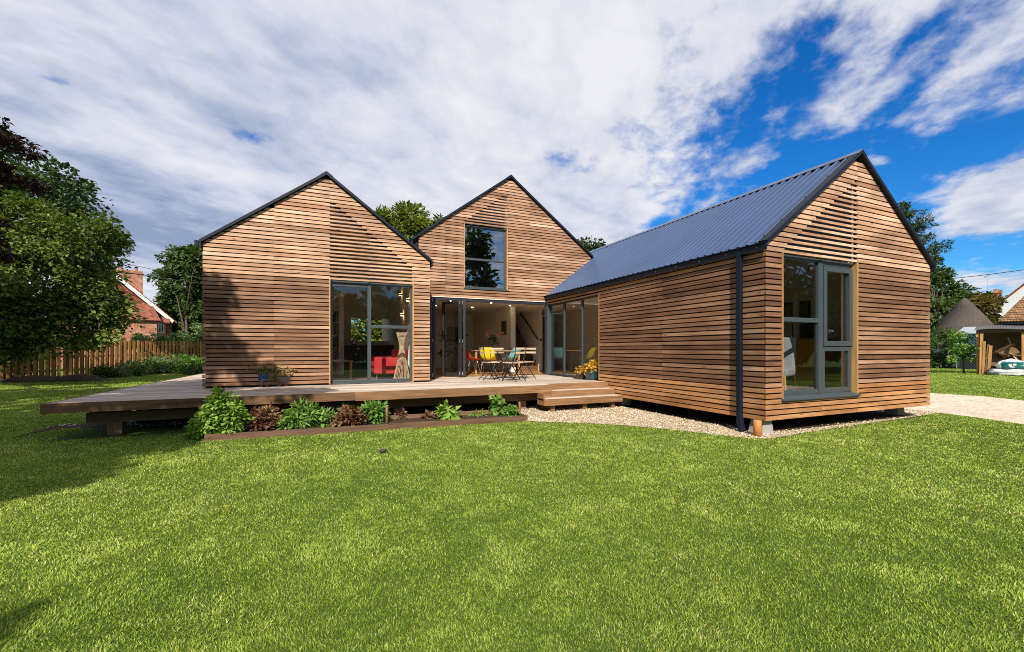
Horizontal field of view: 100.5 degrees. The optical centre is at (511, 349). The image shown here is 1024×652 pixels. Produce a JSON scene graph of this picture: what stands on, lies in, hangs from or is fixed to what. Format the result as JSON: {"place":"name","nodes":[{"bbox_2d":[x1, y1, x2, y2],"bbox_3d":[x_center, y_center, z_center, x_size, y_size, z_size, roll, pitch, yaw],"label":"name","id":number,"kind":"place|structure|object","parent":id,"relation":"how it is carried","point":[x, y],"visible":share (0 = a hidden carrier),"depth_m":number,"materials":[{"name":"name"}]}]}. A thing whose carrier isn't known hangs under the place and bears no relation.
{"place":"outdoors","nodes":[
{"label":"outdoors","id":0,"kind":"place"},
{"bbox_2d":[116,270,201,283],"bbox_3d":[-28.405,-6.037,34.500,12.980,1.841,0.044,0,0,-13],"label":"overhead cable","id":1,"kind":"object","parent":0,"point":[163,278],"visible":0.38,"depth_m":34.52,"materials":[{"name":"black metal"}]},
{"bbox_2d":[124,263,199,277],"bbox_3d":[-28.405,-6.608,34.500,12.982,2.352,0.044,0,0,-13],"label":"overhead cable","id":2,"kind":"object","parent":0,"point":[164,271],"visible":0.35,"depth_m":34.55,"materials":[{"name":"black metal"}]},
{"bbox_2d":[333,292,343,374],"bbox_3d":[-5.612,-0.480,12.826,1.020,2.500,0.280,0,0,-23],"label":"curtain","id":3,"kind":"object","parent":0,"point":[338,332],"visible":0.14,"depth_m":12.87,"materials":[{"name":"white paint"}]},
{"bbox_2d":[351,339,357,344],"bbox_3d":[-5.136,-0.246,13.890,0.198,0.200,0.158,0,0,9],"label":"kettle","id":4,"kind":"object","parent":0,"point":[353,342],"visible":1,"depth_m":13.84,"materials":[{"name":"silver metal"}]},
{"bbox_2d":[0,356,1023,651],"bbox_3d":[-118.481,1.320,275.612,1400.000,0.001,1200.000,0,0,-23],"label":"lawn","id":5,"kind":"structure","parent":0,"point":[90,434],"depth_m":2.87,"materials":[{"name":"green plant"}]},
{"bbox_2d":[0,117,56,264],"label":"copper beech","id":6,"kind":"object","parent":5,"relation":"on","point":[36,187],"visible":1,"depth_m":6.34,"materials":[{"name":"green plant"}]},
{"bbox_2d":[0,374,118,382],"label":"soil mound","id":7,"kind":"object","parent":5,"relation":"on","point":[67,378],"visible":0.94,"depth_m":17.37,"materials":[{"name":"green plant"}]},
{"bbox_2d":[0,118,137,362],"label":"sycamore tree","id":8,"kind":"object","parent":5,"relation":"on","point":[72,197],"visible":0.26,"depth_m":19.90,"materials":[{"name":"green plant"}]},
{"bbox_2d":[0,189,150,378],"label":"maple tree","id":9,"kind":"object","parent":5,"relation":"on","point":[81,297],"visible":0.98,"depth_m":15.06,"materials":[{"name":"green plant"}]},
{"bbox_2d":[1,333,38,375],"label":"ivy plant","id":10,"kind":"object","parent":9,"relation":"attached to","point":[25,367],"visible":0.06,"depth_m":18.82,"materials":[{"name":"green plant"}]},
{"bbox_2d":[85,363,119,377],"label":"border shrub","id":11,"kind":"object","parent":5,"relation":"on","point":[102,372],"visible":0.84,"depth_m":19.41,"materials":[{"name":"green plant"}]},
{"bbox_2d":[0,339,205,378],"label":"timber fence","id":12,"kind":"object","parent":5,"relation":"on","point":[123,351],"visible":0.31,"depth_m":21.30,"materials":[{"name":"brown wood"}]},
{"bbox_2d":[152,350,195,364],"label":"climbing plant","id":13,"kind":"object","parent":12,"relation":"attached to","point":[171,355],"visible":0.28,"depth_m":24.28,"materials":[{"name":"green plant"}]},
{"bbox_2d":[45,250,176,366],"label":"brick cottage","id":14,"kind":"structure","parent":5,"relation":"on","point":[160,320],"depth_m":35.64,"materials":[{"name":"red brick"}]},
{"bbox_2d":[158,323,163,332],"bbox_3d":[-29.910,-1.830,36.289,0.413,0.800,0.057,0,0,-41],"label":"window","id":15,"kind":"structure","parent":14,"relation":"in","point":[160,325],"depth_m":36.28,"materials":[{"name":"white paint"}]},
{"bbox_2d":[108,365,132,377],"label":"border shrub","id":16,"kind":"object","parent":5,"relation":"on","point":[124,374],"visible":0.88,"depth_m":19.97,"materials":[{"name":"green plant"}]},
{"bbox_2d":[116,359,148,375],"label":"hosta plant","id":17,"kind":"object","parent":5,"relation":"on","point":[139,369],"visible":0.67,"depth_m":20.94,"materials":[{"name":"green plant"}]},
{"bbox_2d":[132,348,153,369],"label":"rose bush","id":18,"kind":"object","parent":5,"relation":"on","point":[145,353],"visible":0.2,"depth_m":23.38,"materials":[{"name":"green plant"}]},
{"bbox_2d":[130,321,205,353],"bbox_3d":[-23.228,-0.362,30.117,6.995,3.379,2.219,0,0,-23],"label":"ivy hedge","id":19,"kind":"object","parent":5,"relation":"on","point":[198,331],"visible":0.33,"depth_m":29.80,"materials":[{"name":"green plant"}]},
{"bbox_2d":[143,372,192,374],"bbox_3d":[-18.692,1.274,22.969,4.435,0.152,1.600,0,0,-18],"label":"flower bed","id":20,"kind":"object","parent":5,"relation":"on","point":[164,373],"visible":0.29,"depth_m":22.61,"materials":[{"name":"soil"}]},
{"bbox_2d":[129,355,179,373],"bbox_3d":[-19.251,0.895,23.094,2.332,1.233,1.710,0,0,10],"label":"border shrub","id":21,"kind":"object","parent":20,"relation":"on","point":[155,365],"visible":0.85,"depth_m":22.78,"materials":[{"name":"green plant"}]},
{"bbox_2d":[147,244,205,357],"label":"hedgerow tree","id":22,"kind":"object","parent":5,"relation":"on","point":[181,305],"visible":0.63,"depth_m":40.65,"materials":[{"name":"green plant"}]},
{"bbox_2d":[161,353,205,373],"bbox_3d":[-17.790,0.906,23.595,1.845,1.514,2.515,0,0,43],"label":"daylily plant","id":23,"kind":"object","parent":5,"relation":"on","point":[186,361],"visible":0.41,"depth_m":23.21,"materials":[{"name":"green plant"}]},
{"bbox_2d":[180,361,205,374],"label":"border shrub","id":24,"kind":"object","parent":5,"relation":"on","point":[195,370],"visible":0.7,"depth_m":22.22,"materials":[{"name":"green plant"}]},
{"bbox_2d":[16,404,529,436],"bbox_3d":[-3.549,1.314,8.136,8.752,0.001,2.017,0,0,-18],"label":"soil strip","id":25,"kind":"object","parent":5,"relation":"on","point":[421,411],"visible":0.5,"depth_m":7.55,"materials":[{"name":"brown soil"}]},
{"bbox_2d":[337,400,354,408],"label":"salad plant","id":26,"kind":"object","parent":25,"relation":"on","point":[345,403],"visible":0.3,"depth_m":7.74,"materials":[{"name":"green plant"}]},
{"bbox_2d":[40,374,622,434],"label":"timber deck","id":27,"kind":"structure","parent":5,"relation":"on","point":[175,400],"depth_m":8.19,"materials":[{"name":"brown wood"}]},
{"bbox_2d":[269,364,296,385],"bbox_3d":[-4.805,0.516,9.022,0.709,0.507,0.434,0,0,-23],"label":"flower pot","id":28,"kind":"object","parent":27,"relation":"on","point":[282,379],"visible":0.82,"depth_m":8.88,"materials":[{"name":"ceramic"}]},
{"bbox_2d":[478,347,499,380],"bbox_3d":[-0.574,0.356,10.660,0.451,0.835,0.430,0,0,-21],"label":"bistro chair","id":29,"kind":"object","parent":27,"relation":"on","point":[483,348],"visible":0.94,"depth_m":10.55,"materials":[{"name":"beige wood"}]},
{"bbox_2d":[490,347,510,378],"bbox_3d":[-0.324,0.356,11.483,0.430,0.835,0.451,0,0,-31],"label":"bistro chair","id":30,"kind":"object","parent":27,"relation":"on","point":[498,361],"visible":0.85,"depth_m":11.56,"materials":[{"name":"beige metal"}]},
{"bbox_2d":[494,351,519,379],"bbox_3d":[-0.118,0.413,10.834,0.615,0.726,0.600,0,0,-40],"label":"bistro table","id":31,"kind":"object","parent":27,"relation":"on","point":[504,365],"visible":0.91,"depth_m":10.75,"materials":[{"name":"black metal"}]},
{"bbox_2d":[502,347,525,381],"bbox_3d":[0.056,0.356,10.347,0.451,0.835,0.430,0,0,41],"label":"bistro chair","id":32,"kind":"object","parent":27,"relation":"on","point":[513,362],"visible":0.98,"depth_m":10.27,"materials":[{"name":"beige wood"}]},
{"bbox_2d":[514,347,535,378],"bbox_3d":[0.340,0.356,11.125,0.430,0.835,0.451,0,0,45],"label":"bistro chair","id":33,"kind":"object","parent":27,"relation":"on","point":[527,361],"visible":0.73,"depth_m":11.11,"materials":[{"name":"beige metal"}]},
{"bbox_2d":[574,365,584,378],"bbox_3d":[1.767,0.590,11.060,0.362,0.360,0.384,0,0,-23],"label":"flower pot","id":34,"kind":"object","parent":27,"relation":"on","point":[579,374],"visible":0.77,"depth_m":10.94,"materials":[{"name":"plant"}]},
{"bbox_2d":[580,359,597,379],"bbox_3d":[1.999,0.498,10.726,0.495,0.544,0.512,0,0,37],"label":"flower pot","id":35,"kind":"object","parent":27,"relation":"on","point":[590,370],"visible":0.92,"depth_m":10.64,"materials":[{"name":"yellow ceramic"}]},
{"bbox_2d":[204,410,527,441],"bbox_3d":[-2.193,1.265,7.339,5.014,0.150,0.799,0,0,-20],"label":"planting bed","id":36,"kind":"object","parent":5,"relation":"on","point":[414,421],"visible":0.59,"depth_m":7.03,"materials":[{"name":"soil"}]},
{"bbox_2d":[183,386,254,439],"bbox_3d":[-4.379,0.972,6.387,0.905,0.865,0.672,0,0,-23],"label":"shrub","id":37,"kind":"object","parent":36,"relation":"on","point":[214,412],"visible":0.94,"depth_m":6.28,"materials":[{"name":"green plant"}]},
{"bbox_2d":[244,401,283,431],"bbox_3d":[-3.974,1.122,6.801,0.682,0.596,0.664,0,0,-23],"label":"red lettuce","id":38,"kind":"object","parent":36,"relation":"on","point":[264,418],"visible":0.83,"depth_m":6.72,"materials":[{"name":"brown plant"}]},
{"bbox_2d":[270,397,338,429],"bbox_3d":[-3.377,1.118,7.062,1.093,0.695,0.671,0,0,-23],"label":"salad plant","id":39,"kind":"object","parent":36,"relation":"on","point":[311,414],"visible":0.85,"depth_m":6.94,"materials":[{"name":"green plant"}]},
{"bbox_2d":[329,404,369,426],"bbox_3d":[-2.718,1.153,7.123,0.646,0.504,0.639,0,0,-23],"label":"red lettuce","id":40,"kind":"object","parent":36,"relation":"on","point":[351,415],"visible":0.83,"depth_m":6.98,"materials":[{"name":"brown plant"}]},
{"bbox_2d":[359,400,390,423],"bbox_3d":[-2.406,1.151,7.411,0.577,0.564,0.562,0,0,-23],"label":"salad plant","id":41,"kind":"object","parent":36,"relation":"on","point":[376,411],"visible":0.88,"depth_m":7.30,"materials":[{"name":"green plant"}]},
{"bbox_2d":[385,406,387,422],"bbox_3d":[-2.151,1.175,7.316,0.044,0.391,0.044,0,0,-23],"label":"wooden stake","id":42,"kind":"object","parent":36,"relation":"on","point":[386,407],"visible":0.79,"depth_m":7.30,"materials":[{"name":"brown wood"}]},
{"bbox_2d":[394,408,407,418],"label":"seedling","id":43,"kind":"object","parent":36,"relation":"on","point":[403,412],"visible":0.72,"depth_m":7.73,"materials":[{"name":"brown plant"}]},
{"bbox_2d":[420,410,437,418],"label":"seedling","id":44,"kind":"object","parent":36,"relation":"on","point":[428,415],"visible":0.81,"depth_m":7.77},
{"bbox_2d":[432,399,461,419],"bbox_3d":[-1.182,1.197,7.777,0.565,0.586,0.470,0,0,-5],"label":"cos lettuce","id":45,"kind":"object","parent":36,"relation":"on","point":[448,414],"visible":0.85,"depth_m":7.71,"materials":[{"name":"green plant"}]},
{"bbox_2d":[467,409,486,416],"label":"seedling","id":46,"kind":"object","parent":36,"relation":"on","point":[477,415],"visible":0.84,"depth_m":8.11,"materials":[{"name":"green plant"}]},
{"bbox_2d":[488,393,505,414],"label":"bean plant","id":47,"kind":"object","parent":36,"relation":"on","point":[496,405],"visible":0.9,"depth_m":8.31,"materials":[{"name":"green plant"}]},
{"bbox_2d":[502,404,519,416],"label":"parsley plant","id":48,"kind":"object","parent":36,"relation":"on","point":[509,410],"visible":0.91,"depth_m":8.10,"materials":[{"name":"green plant"}]},
{"bbox_2d":[351,318,381,340],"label":"sunlit hedge","id":49,"kind":"object","parent":5,"relation":"on","point":[358,333],"visible":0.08,"depth_m":24.15,"materials":[{"name":"green plant"}]},
{"bbox_2d":[374,200,443,239],"bbox_3d":[-7.763,-4.772,31.119,6.450,12.341,6.097,0,0,10],"label":"chestnut tree","id":50,"kind":"object","parent":5,"relation":"on","point":[407,221],"visible":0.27,"depth_m":29.92,"materials":[{"name":"green plant"}]},
{"bbox_2d":[46,399,939,438],"bbox_3d":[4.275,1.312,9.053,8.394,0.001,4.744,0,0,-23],"label":"gravel","id":51,"kind":"structure","parent":5,"relation":"on","point":[657,417],"depth_m":7.86,"materials":[{"name":"beige gravel"}]},
{"bbox_2d":[753,420,761,436],"bbox_3d":[3.723,1.198,6.463,0.116,0.245,0.116,0,0,-23],"label":"drain pipe","id":52,"kind":"object","parent":51,"relation":"on","point":[757,427],"visible":0.88,"depth_m":6.42,"materials":[{"name":"orange ceramic"}]},
{"bbox_2d":[615,400,915,430],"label":"underfloor soil","id":53,"kind":"structure","parent":51,"relation":"on","point":[779,425],"depth_m":8.17,"materials":[{"name":"black soil"}]},
{"bbox_2d":[194,149,935,433],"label":"timber house","id":54,"kind":"structure","parent":5,"relation":"on","point":[685,311],"depth_m":8.83,"materials":[{"name":"brown wood"}]},
{"bbox_2d":[244,364,274,386],"bbox_3d":[-5.199,0.491,8.866,0.670,0.558,0.467,0,0,-23],"label":"flower pot","id":55,"kind":"object","parent":54,"relation":"on","point":[263,378],"visible":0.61,"depth_m":8.76,"materials":[{"name":"blue ceramic"}]},
{"bbox_2d":[333,290,340,297],"bbox_3d":[-4.920,-2.276,11.930,0.264,1.728,0.262,0,0,-23],"label":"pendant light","id":56,"kind":"object","parent":54,"relation":"hanging from","point":[336,294],"visible":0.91,"depth_m":11.90,"materials":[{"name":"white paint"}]},
{"bbox_2d":[333,360,351,379],"bbox_3d":[-4.416,0.525,10.728,0.720,0.490,0.540,0,0,-23],"label":"side table","id":57,"kind":"object","parent":54,"relation":"on","point":[350,369],"visible":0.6,"depth_m":10.76,"materials":[{"name":"brown wood"}]},
{"bbox_2d":[344,345,393,371],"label":"kitchen island","id":58,"kind":"structure","parent":54,"relation":"on","point":[356,355],"depth_m":13.78,"materials":[{"name":"black"}]},
{"bbox_2d":[330,280,411,383],"bbox_3d":[-3.192,-0.385,9.741,1.770,2.290,0.080,0,0,-23],"label":"window","id":59,"kind":"structure","parent":54,"relation":"in","point":[367,285],"depth_m":9.69,"materials":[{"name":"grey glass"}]},
{"bbox_2d":[371,350,408,378],"bbox_3d":[-3.475,0.390,11.895,0.890,0.760,1.960,0,0,-23],"label":"sofa","id":60,"kind":"object","parent":54,"relation":"on","point":[383,364],"visible":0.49,"depth_m":10.99,"materials":[{"name":"red fabric"}]},
{"bbox_2d":[393,332,408,378],"bbox_3d":[-2.790,0.170,10.796,0.432,1.203,0.429,0,0,-23],"label":"curtain","id":61,"kind":"object","parent":54,"relation":"on","point":[402,352],"visible":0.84,"depth_m":10.74,"materials":[{"name":"beige fabric"}]},
{"bbox_2d":[438,326,467,370],"bbox_3d":[-2.123,-0.055,15.366,1.196,1.658,1.125,0,0,-9],"label":"house plant","id":62,"kind":"object","parent":54,"relation":"on","point":[455,348],"visible":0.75,"depth_m":15.29,"materials":[{"name":"green plant"}]},
{"bbox_2d":[447,327,462,341],"bbox_3d":[-2.354,-0.630,18.009,0.800,0.600,0.030,0,0,-23],"label":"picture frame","id":63,"kind":"object","parent":54,"relation":"attached to","point":[450,330],"visible":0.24,"depth_m":17.94,"materials":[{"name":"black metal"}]},
{"bbox_2d":[462,348,480,374],"bbox_3d":[-1.261,0.357,13.116,0.532,0.830,0.471,0,0,-28],"label":"shell chair","id":64,"kind":"object","parent":54,"relation":"on","point":[469,356],"visible":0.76,"depth_m":12.95,"materials":[{"name":"red plastic"}]},
{"bbox_2d":[464,225,508,290],"bbox_3d":[-0.758,-2.622,12.284,1.360,1.835,0.190,0,0,-23],"label":"window","id":65,"kind":"structure","parent":54,"relation":"in","point":[466,226],"depth_m":12.37,"materials":[{"name":"grey metal"}]},
{"bbox_2d":[480,347,495,373],"bbox_3d":[-0.724,0.357,12.941,0.471,0.830,0.532,0,0,7],"label":"shell chair","id":66,"kind":"object","parent":54,"relation":"on","point":[487,350],"visible":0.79,"depth_m":12.77,"materials":[{"name":"yellow plastic"}]},
{"bbox_2d":[468,350,519,373],"bbox_3d":[-0.600,0.398,14.056,1.600,0.745,0.840,0,0,-23],"label":"dining table","id":67,"kind":"object","parent":54,"relation":"on","point":[476,360],"visible":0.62,"depth_m":13.70,"materials":[{"name":"brown wood"}]},
{"bbox_2d":[485,330,503,347],"bbox_3d":[-0.602,-0.316,14.072,0.699,0.681,0.368,0,0,-23],"label":"flower vase","id":68,"kind":"object","parent":67,"relation":"on","point":[495,337],"visible":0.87,"depth_m":14.02,"materials":[{"name":"green glass"}]},
{"bbox_2d":[501,320,505,334],"bbox_3d":[-0.291,-0.760,15.059,0.030,0.500,0.420,0,0,-23],"label":"picture frame","id":69,"kind":"object","parent":54,"relation":"attached to","point":[503,326],"visible":0.8,"depth_m":15.08,"materials":[{"name":"brown wood"}]},
{"bbox_2d":[502,349,520,372],"bbox_3d":[-0.011,0.357,13.627,0.532,0.830,0.471,0,0,42],"label":"shell chair","id":70,"kind":"object","parent":54,"relation":"on","point":[510,356],"visible":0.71,"depth_m":13.49,"materials":[{"name":"teal plastic"}]},
{"bbox_2d":[542,317,542,370],"bbox_3d":[0.958,-0.205,15.596,0.040,1.950,0.700,0,0,-23],"label":"inner door","id":71,"kind":"structure","parent":54,"relation":"in","point":[542,317],"depth_m":15.27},
{"bbox_2d":[550,295,597,379],"bbox_3d":[1.711,-0.300,11.756,0.060,2.140,2.670,0,0,-23],"label":"window","id":72,"kind":"structure","parent":54,"relation":"in","point":[580,299],"depth_m":11.97,"materials":[{"name":"grey metal"}]},
{"bbox_2d":[783,337,797,389],"bbox_3d":[4.715,0.276,7.700,0.816,0.997,0.627,0,0,-43],"label":"armchair","id":73,"kind":"object","parent":54,"relation":"on","point":[789,356],"visible":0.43,"depth_m":7.71,"materials":[{"name":"grey fabric"}]},
{"bbox_2d":[783,301,810,317],"bbox_3d":[6.935,-0.960,10.492,0.030,0.400,0.800,0,0,-23],"label":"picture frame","id":74,"kind":"object","parent":54,"relation":"attached to","point":[805,309],"visible":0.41,"depth_m":10.31,"materials":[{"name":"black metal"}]},
{"bbox_2d":[792,323,814,337],"bbox_3d":[7.073,-0.310,10.170,0.030,0.620,0.750,0,0,-23],"label":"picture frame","id":75,"kind":"object","parent":54,"relation":"attached to","point":[807,330],"visible":0.23,"depth_m":10.19,"materials":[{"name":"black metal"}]},
{"bbox_2d":[796,338,838,382],"bbox_3d":[6.630,0.240,9.264,0.640,0.960,0.555,0,0,-23],"label":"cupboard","id":76,"kind":"object","parent":54,"relation":"on","point":[805,360],"visible":0.69,"depth_m":9.13,"materials":[{"name":"brown paint"}]},
{"bbox_2d":[779,254,860,400],"bbox_3d":[5.081,-0.353,7.058,2.010,2.315,0.185,0,0,-23],"label":"window","id":77,"kind":"structure","parent":54,"relation":"in","point":[822,266],"depth_m":7.14,"materials":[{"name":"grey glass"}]},
{"bbox_2d":[577,236,605,250],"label":"round tree","id":78,"kind":"object","parent":5,"relation":"on","point":[590,246],"visible":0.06,"depth_m":43.00,"materials":[{"name":"green plant"}]},
{"bbox_2d":[897,201,954,281],"bbox_3d":[32.698,-5.516,36.234,8.191,13.875,5.039,0,0,-23],"label":"pine tree","id":79,"kind":"object","parent":5,"relation":"on","point":[917,226],"visible":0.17,"depth_m":35.55,"materials":[{"name":"green plant"}]},
{"bbox_2d":[926,325,959,367],"bbox_3d":[30.319,0.029,30.597,5.238,3.691,2.402,0,0,-23],"label":"garden hedge","id":80,"kind":"object","parent":5,"relation":"on","point":[937,340],"visible":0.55,"depth_m":30.23,"materials":[{"name":"green plant"}]},
{"bbox_2d":[926,263,976,354],"bbox_3d":[37.878,-3.237,37.661,9.393,9.363,5.188,0,0,-23],"label":"ash tree","id":81,"kind":"object","parent":5,"relation":"on","point":[943,298],"visible":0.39,"depth_m":36.93,"materials":[{"name":"green plant"}]},
{"bbox_2d":[934,298,993,366],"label":"thatched roundhouse","id":82,"kind":"structure","parent":5,"relation":"on","point":[962,313],"depth_m":32.02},
{"bbox_2d":[945,330,985,372],"bbox_3d":[24.724,0.147,23.404,1.757,2.448,1.380,0,0,12],"label":"fruit tree","id":83,"kind":"object","parent":5,"relation":"on","point":[966,349],"visible":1,"depth_m":23.33,"materials":[{"name":"green plant"}]},
{"bbox_2d":[956,327,975,368],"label":"garden shed","id":84,"kind":"structure","parent":5,"relation":"on","point":[972,332],"depth_m":28.51,"materials":[{"name":"grey paint"}]},
{"bbox_2d":[944,285,1008,324],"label":"autumn tree","id":85,"kind":"object","parent":5,"relation":"on","point":[981,302],"visible":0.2,"depth_m":43.83,"materials":[{"name":"brown plant"}]},
{"bbox_2d":[979,334,982,373],"bbox_3d":[24.694,0.247,22.414,0.030,2.150,0.110,2,0,-41],"label":"timber plank","id":86,"kind":"object","parent":5,"relation":"on","point":[981,353],"visible":0.95,"depth_m":22.41,"materials":[{"name":"brown wood"}]},
{"bbox_2d":[982,341,985,373],"bbox_3d":[24.735,0.448,22.327,0.030,1.750,0.100,2,0,-41],"label":"timber plank","id":87,"kind":"object","parent":5,"relation":"on","point":[983,357],"visible":1,"depth_m":22.31,"materials":[{"name":"brown wood"}]},
{"bbox_2d":[985,345,989,374],"bbox_3d":[24.794,0.535,22.226,0.065,1.582,0.197,0,0,-68],"label":"timber plank","id":88,"kind":"object","parent":5,"relation":"on","point":[986,363],"visible":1,"depth_m":22.22,"materials":[{"name":"brown wood"}]},
{"bbox_2d":[987,346,991,374],"bbox_3d":[24.838,0.565,22.143,0.030,1.520,0.120,2,1,-41],"label":"timber plank","id":89,"kind":"object","parent":5,"relation":"on","point":[989,358],"visible":1,"depth_m":22.14,"materials":[{"name":"brown wood"}]},
{"bbox_2d":[984,274,1002,303],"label":"brick house","id":90,"kind":"structure","parent":5,"relation":"on","point":[995,291],"depth_m":52.58,"materials":[{"name":"red brick"}]},
{"bbox_2d":[975,325,1023,373],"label":"log store","id":91,"kind":"structure","parent":5,"relation":"on","point":[995,337],"depth_m":23.17,"materials":[{"name":"brown wood"}]},
{"bbox_2d":[991,358,1004,365],"bbox_3d":[25.687,0.661,22.638,0.050,0.420,0.670,15,-7,-41],"label":"wooden board","id":92,"kind":"object","parent":91,"relation":"in","point":[994,361],"visible":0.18,"depth_m":22.64,"materials":[{"name":"brown wood"}]},
{"bbox_2d":[988,369,1023,375],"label":"rubble bag","id":93,"kind":"object","parent":5,"relation":"on","point":[1015,372],"visible":0.88,"depth_m":21.29,"materials":[{"name":"white plastic"}]},
{"bbox_2d":[995,359,1023,369],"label":"compost bag","id":94,"kind":"object","parent":93,"relation":"on","point":[1007,364],"visible":0.94,"depth_m":21.38,"materials":[{"name":"white plastic"}]},
{"bbox_2d":[993,352,1021,368],"bbox_3d":[27.002,0.712,22.358,1.229,1.210,2.337,0,0,-41],"label":"log pile","id":95,"kind":"object","parent":5,"relation":"on","point":[1019,357],"visible":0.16,"depth_m":22.39,"materials":[{"name":"brown wood"}]},
{"bbox_2d":[985,350,1001,358],"bbox_3d":[25.882,0.328,22.833,0.800,0.500,0.045,9,-8,43],"label":"timber sheet","id":96,"kind":"object","parent":95,"relation":"on","point":[995,355],"visible":0.09,"depth_m":22.83,"materials":[{"name":"brown wood"}]},
{"bbox_2d":[995,343,1019,358],"bbox_3d":[25.893,0.051,22.304,0.800,0.607,0.668,-43,-11,34],"label":"cardboard box","id":97,"kind":"object","parent":95,"relation":"on","point":[1009,349],"visible":0.99,"depth_m":22.17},
{"bbox_2d":[997,283,1023,318],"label":"white house","id":98,"kind":"structure","parent":5,"relation":"on","point":[1014,297],"depth_m":49.79,"materials":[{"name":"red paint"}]},
{"bbox_2d":[998,296,1023,325],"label":"tiled outbuilding","id":99,"kind":"structure","parent":5,"relation":"on","point":[1014,315],"depth_m":27.11,"materials":[{"name":"orange tile"}]},
{"bbox_2d":[0,0,1023,330],"label":"sky","id":100,"kind":"structure","parent":0,"point":[622,119],"materials":[{"name":"blue"}]},
{"bbox_2d":[793,288,799,381],"bbox_3d":[6.678,-0.330,10.001,0.070,2.200,0.100,0,0,-23],"label":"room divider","id":101,"kind":"object","parent":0,"point":[796,310],"visible":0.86,"depth_m":9.97,"materials":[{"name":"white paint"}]},
{"bbox_2d":[904,393,1023,423],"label":"path","id":102,"kind":"structure","parent":0,"point":[1005,410],"depth_m":9.65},
{"bbox_2d":[953,270,1020,278],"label":"overhead cable","id":103,"kind":"object","parent":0,"point":[987,274],"visible":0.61,"depth_m":41.98,"materials":[{"name":"black metal"}]}
]}

